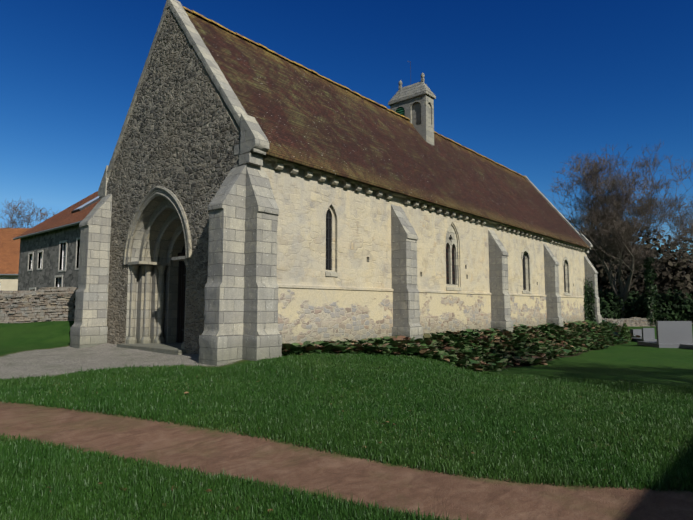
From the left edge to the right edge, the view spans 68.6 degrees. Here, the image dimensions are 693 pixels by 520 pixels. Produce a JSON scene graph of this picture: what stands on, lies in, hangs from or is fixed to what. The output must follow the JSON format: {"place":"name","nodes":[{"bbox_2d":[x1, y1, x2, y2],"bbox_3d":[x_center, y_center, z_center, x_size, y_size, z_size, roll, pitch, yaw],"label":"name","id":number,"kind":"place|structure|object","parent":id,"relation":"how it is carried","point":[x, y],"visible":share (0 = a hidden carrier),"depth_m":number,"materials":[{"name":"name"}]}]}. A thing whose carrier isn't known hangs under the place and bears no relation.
{"place":"outdoors","nodes":[
{"label":"outdoors","id":0,"kind":"place"},
{"bbox_2d":[0,352,692,519],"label":"lawn grass","id":1,"kind":"structure","parent":0,"point":[283,396],"depth_m":6.85,"materials":[{"name":"green plant"}]},
{"bbox_2d":[0,321,692,519],"bbox_3d":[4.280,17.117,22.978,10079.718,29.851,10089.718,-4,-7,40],"label":"ground","id":2,"kind":"structure","parent":0,"point":[35,348],"depth_m":5.92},
{"bbox_2d":[0,275,17,290],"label":"house walls","id":3,"kind":"structure","parent":2,"relation":"on","point":[9,282],"depth_m":45.16,"materials":[{"name":"beige paint"}]},
{"bbox_2d":[0,228,30,274],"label":"house roof","id":4,"kind":"structure","parent":3,"relation":"on","point":[9,253],"depth_m":47.16,"materials":[{"name":"orange tile"}]},
{"bbox_2d":[0,196,57,227],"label":"tree","id":5,"kind":"object","parent":2,"relation":"on","point":[23,216],"visible":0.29,"depth_m":69.67,"materials":[{"name":"brown plant"}]},
{"bbox_2d":[0,287,77,322],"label":"dry stone wall","id":6,"kind":"structure","parent":2,"relation":"on","point":[44,304],"depth_m":21.46,"materials":[{"name":"grey stone"}]},
{"bbox_2d":[18,224,80,290],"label":"farmhouse walls","id":7,"kind":"structure","parent":2,"relation":"on","point":[47,243],"depth_m":29.56,"materials":[{"name":"grey stone"}]},
{"bbox_2d":[27,237,79,290],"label":"house windows","id":8,"kind":"structure","parent":7,"relation":"in","point":[58,281],"depth_m":28.52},
{"bbox_2d":[13,191,99,239],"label":"house roof","id":9,"kind":"structure","parent":7,"relation":"on","point":[66,217],"depth_m":30.86,"materials":[{"name":"orange tile"}]},
{"bbox_2d":[71,196,99,212],"bbox_3d":[-15.835,-3.511,31.463,1.240,1.499,1.841,-4,-7,40],"label":"skylight","id":10,"kind":"object","parent":9,"relation":"in","point":[87,204],"visible":0.53,"depth_m":30.97},
{"bbox_2d":[70,194,111,348],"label":"buttress","id":11,"kind":"structure","parent":2,"relation":"on","point":[89,328],"depth_m":17.96,"materials":[{"name":"grey stone"}]},
{"bbox_2d":[199,164,245,365],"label":"buttress","id":12,"kind":"structure","parent":2,"relation":"on","point":[220,339],"depth_m":12.92,"materials":[{"name":"grey stone"}]},
{"bbox_2d":[106,7,586,353],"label":"church walls","id":13,"kind":"structure","parent":2,"relation":"on","point":[181,137],"depth_m":16.63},
{"bbox_2d":[117,186,191,354],"bbox_3d":[-5.679,0.434,16.702,4.140,5.609,1.820,-4,-7,40],"label":"door surround","id":14,"kind":"object","parent":13,"relation":"in","point":[166,236],"visible":0.69,"depth_m":17.41,"materials":[{"name":"grey stone"}]},
{"bbox_2d":[176,244,185,342],"bbox_3d":[-5.172,0.889,17.257,2.000,3.900,0.220,-4,-7,40],"label":"door","id":15,"kind":"structure","parent":14,"relation":"in","point":[181,300],"depth_m":17.70,"materials":[{"name":"brown wood"}]},
{"bbox_2d":[98,0,268,199],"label":"gable coping","id":16,"kind":"object","parent":13,"relation":"attached to","point":[254,144],"visible":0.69,"depth_m":14.95,"materials":[{"name":"grey stone"}]},
{"bbox_2d":[242,164,281,360],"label":"buttress","id":17,"kind":"structure","parent":13,"relation":"attached to","point":[262,337],"depth_m":13.12,"materials":[{"name":"grey stone"}]},
{"bbox_2d":[326,209,331,269],"bbox_3d":[-0.587,-0.654,15.979,0.060,1.950,0.300,-4,-7,40],"label":"lancet window","id":18,"kind":"structure","parent":13,"relation":"attached to","point":[328,240],"depth_m":15.99,"materials":[{"name":"black glass"}]},
{"bbox_2d":[325,271,337,276],"bbox_3d":[-0.522,0.412,15.830,0.190,0.220,0.560,-4,-7,40],"label":"window sill","id":19,"kind":"structure","parent":13,"relation":"in","point":[331,273],"depth_m":15.78,"materials":[{"name":"beige stone"}]},
{"bbox_2d":[184,9,589,248],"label":"church roof","id":20,"kind":"structure","parent":13,"relation":"on","point":[306,118],"depth_m":20.07,"materials":[{"name":"brown tile"}]},
{"bbox_2d":[183,6,524,177],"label":"chapel ridge tiles","id":21,"kind":"object","parent":20,"relation":"on","point":[266,48],"visible":0.33,"depth_m":22.12,"materials":[{"name":"brown tile"}]},
{"bbox_2d":[390,94,433,144],"bbox_3d":[3.578,-7.346,27.791,2.300,2.720,0.800,-4,-7,40],"label":"bellcote","id":22,"kind":"object","parent":20,"relation":"on","point":[419,112],"visible":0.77,"depth_m":27.19,"materials":[{"name":"grey stone"}]},
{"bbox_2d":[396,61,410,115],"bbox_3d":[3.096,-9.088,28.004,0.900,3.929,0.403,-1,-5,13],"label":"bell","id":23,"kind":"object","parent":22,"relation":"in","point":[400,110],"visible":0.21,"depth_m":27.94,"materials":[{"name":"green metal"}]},
{"bbox_2d":[388,73,435,105],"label":"bellcote roof","id":24,"kind":"structure","parent":22,"relation":"on","point":[414,90],"depth_m":27.56,"materials":[{"name":"grey stone"}]},
{"bbox_2d":[391,204,422,338],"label":"buttress","id":25,"kind":"structure","parent":13,"relation":"attached to","point":[406,305],"depth_m":18.01,"materials":[{"name":"grey stone"}]},
{"bbox_2d":[234,144,586,250],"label":"corbel cornice","id":26,"kind":"structure","parent":13,"relation":"attached to","point":[309,172],"depth_m":18.17,"materials":[{"name":"grey stone"}]},
{"bbox_2d":[446,225,457,286],"bbox_3d":[4.458,-0.211,21.846,0.100,2.700,1.100,-4,-7,40],"label":"window tracery","id":27,"kind":"object","parent":13,"relation":"in","point":[450,233],"visible":0.73,"depth_m":21.92,"materials":[{"name":"beige stone"}]},
{"bbox_2d":[446,237,454,284],"bbox_3d":[4.402,-0.207,21.895,0.050,2.660,1.060,-4,-7,40],"label":"window glass","id":28,"kind":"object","parent":27,"relation":"in","point":[447,273],"depth_m":21.85,"materials":[{"name":"black glass"}]},
{"bbox_2d":[446,287,461,290],"bbox_3d":[4.500,-0.165,21.806,0.250,2.940,1.300,-4,-7,40],"label":"window sill","id":29,"kind":"structure","parent":13,"relation":"attached to","point":[454,288],"depth_m":21.60,"materials":[{"name":"beige stone"}]},
{"bbox_2d":[488,229,512,335],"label":"buttress","id":30,"kind":"structure","parent":13,"relation":"attached to","point":[501,319],"depth_m":24.09,"materials":[{"name":"grey stone"}]},
{"bbox_2d":[521,248,531,293],"bbox_3d":[9.809,0.584,27.948,0.240,2.530,1.300,-4,-7,40],"label":"window surround","id":31,"kind":"object","parent":13,"relation":"attached to","point":[527,291],"visible":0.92,"depth_m":28.23,"materials":[{"name":"beige stone"}]},
{"bbox_2d":[522,254,525,289],"bbox_3d":[9.723,0.616,28.019,0.052,2.060,0.780,-4,-7,40],"label":"window frame","id":32,"kind":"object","parent":31,"relation":"in","point":[524,275],"depth_m":28.14,"materials":[{"name":"beige stone"}]},
{"bbox_2d":[543,244,563,326],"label":"buttress","id":33,"kind":"structure","parent":13,"relation":"attached to","point":[552,293],"depth_m":29.78,"materials":[{"name":"grey stone"}]},
{"bbox_2d":[524,175,592,252],"bbox_3d":[14.142,-3.466,39.847,9.308,6.456,0.488,-4,-7,40],"label":"gable coping","id":34,"kind":"object","parent":13,"relation":"attached to","point":[586,240],"visible":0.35,"depth_m":37.68,"materials":[{"name":"grey stone"}]},
{"bbox_2d":[562,257,570,295],"bbox_3d":[14.262,1.042,33.133,0.240,2.530,1.300,-4,-7,40],"label":"window surround","id":35,"kind":"object","parent":13,"relation":"attached to","point":[566,279],"visible":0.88,"depth_m":33.43,"materials":[{"name":"beige stone"}]},
{"bbox_2d":[563,264,565,291],"bbox_3d":[14.175,1.074,33.205,0.052,2.060,0.780,-4,-7,40],"label":"window frame","id":36,"kind":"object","parent":35,"relation":"in","point":[564,279],"depth_m":33.35,"materials":[{"name":"beige stone"}]},
{"bbox_2d":[584,256,601,323],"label":"buttress","id":37,"kind":"structure","parent":13,"relation":"attached to","point":[590,270],"depth_m":35.95,"materials":[{"name":"grey stone"}]},
{"bbox_2d":[46,367,676,512],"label":"fallen leaves","id":38,"kind":"object","parent":2,"relation":"on","point":[320,433],"visible":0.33,"depth_m":6.00,"materials":[{"name":"brown plant"}]},
{"bbox_2d":[281,320,640,371],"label":"bergenia plants","id":39,"kind":"object","parent":2,"relation":"on","point":[479,354],"visible":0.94,"depth_m":20.22,"materials":[{"name":"green plant"}]},
{"bbox_2d":[583,275,595,321],"bbox_3d":[16.947,2.794,35.742,0.967,3.477,0.668,1,-5,-12],"label":"ivy","id":40,"kind":"object","parent":2,"relation":"on","point":[588,301],"visible":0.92,"depth_m":35.68,"materials":[{"name":"green plant"}]},
{"bbox_2d":[542,141,692,318],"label":"tree","id":41,"kind":"object","parent":2,"relation":"on","point":[612,226],"visible":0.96,"depth_m":60.54,"materials":[{"name":"brown plant"}]},
{"bbox_2d":[620,322,631,341],"bbox_3d":[18.520,4.807,33.776,0.759,1.306,0.781,2,-6,-25],"label":"conifer shrub","id":42,"kind":"object","parent":2,"relation":"on","point":[624,332],"visible":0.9,"depth_m":33.65,"materials":[{"name":"green plant"}]},
{"bbox_2d":[587,228,692,303],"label":"treeline","id":43,"kind":"object","parent":2,"relation":"on","point":[677,276],"visible":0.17,"depth_m":83.40,"materials":[{"name":"plant"}]},
{"bbox_2d":[598,288,692,325],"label":"evergreen hedge","id":44,"kind":"object","parent":2,"relation":"on","point":[668,309],"visible":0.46,"depth_m":59.54,"materials":[{"name":"green plant"}]},
{"bbox_2d":[602,317,692,326],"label":"churchyard wall","id":45,"kind":"structure","parent":2,"relation":"on","point":[636,321],"depth_m":58.11,"materials":[{"name":"stone"}]},
{"bbox_2d":[643,257,657,325],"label":"ivy on trunks","id":46,"kind":"object","parent":2,"relation":"on","point":[650,274],"visible":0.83,"depth_m":58.77,"materials":[{"name":"green plant"}]},
{"bbox_2d":[648,259,653,325],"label":"ivy trunk","id":47,"kind":"object","parent":2,"relation":"on","point":[650,310],"visible":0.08,"depth_m":58.64,"materials":[{"name":"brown plant"}]},
{"bbox_2d":[630,321,692,348],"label":"tombs","id":48,"kind":"object","parent":2,"relation":"on","point":[674,334],"visible":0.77,"depth_m":29.27,"materials":[{"name":"stone"}]},
{"bbox_2d":[657,198,692,259],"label":"tree","id":49,"kind":"object","parent":2,"relation":"on","point":[681,228],"visible":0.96,"depth_m":57.77,"materials":[{"name":"brown plant"}]},
{"bbox_2d":[661,210,692,264],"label":"tree","id":50,"kind":"object","parent":2,"relation":"on","point":[682,249],"visible":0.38,"depth_m":74.92,"materials":[{"name":"brown plant"}]},
{"bbox_2d":[0,0,692,257],"label":"sky","id":51,"kind":"structure","parent":0,"point":[527,86],"materials":[{"name":"blue"}]},
{"bbox_2d":[277,283,585,354],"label":"chapel wall","id":52,"kind":"structure","parent":0,"point":[312,313],"depth_m":17.31,"materials":[{"name":"beige paint"}]}
]}

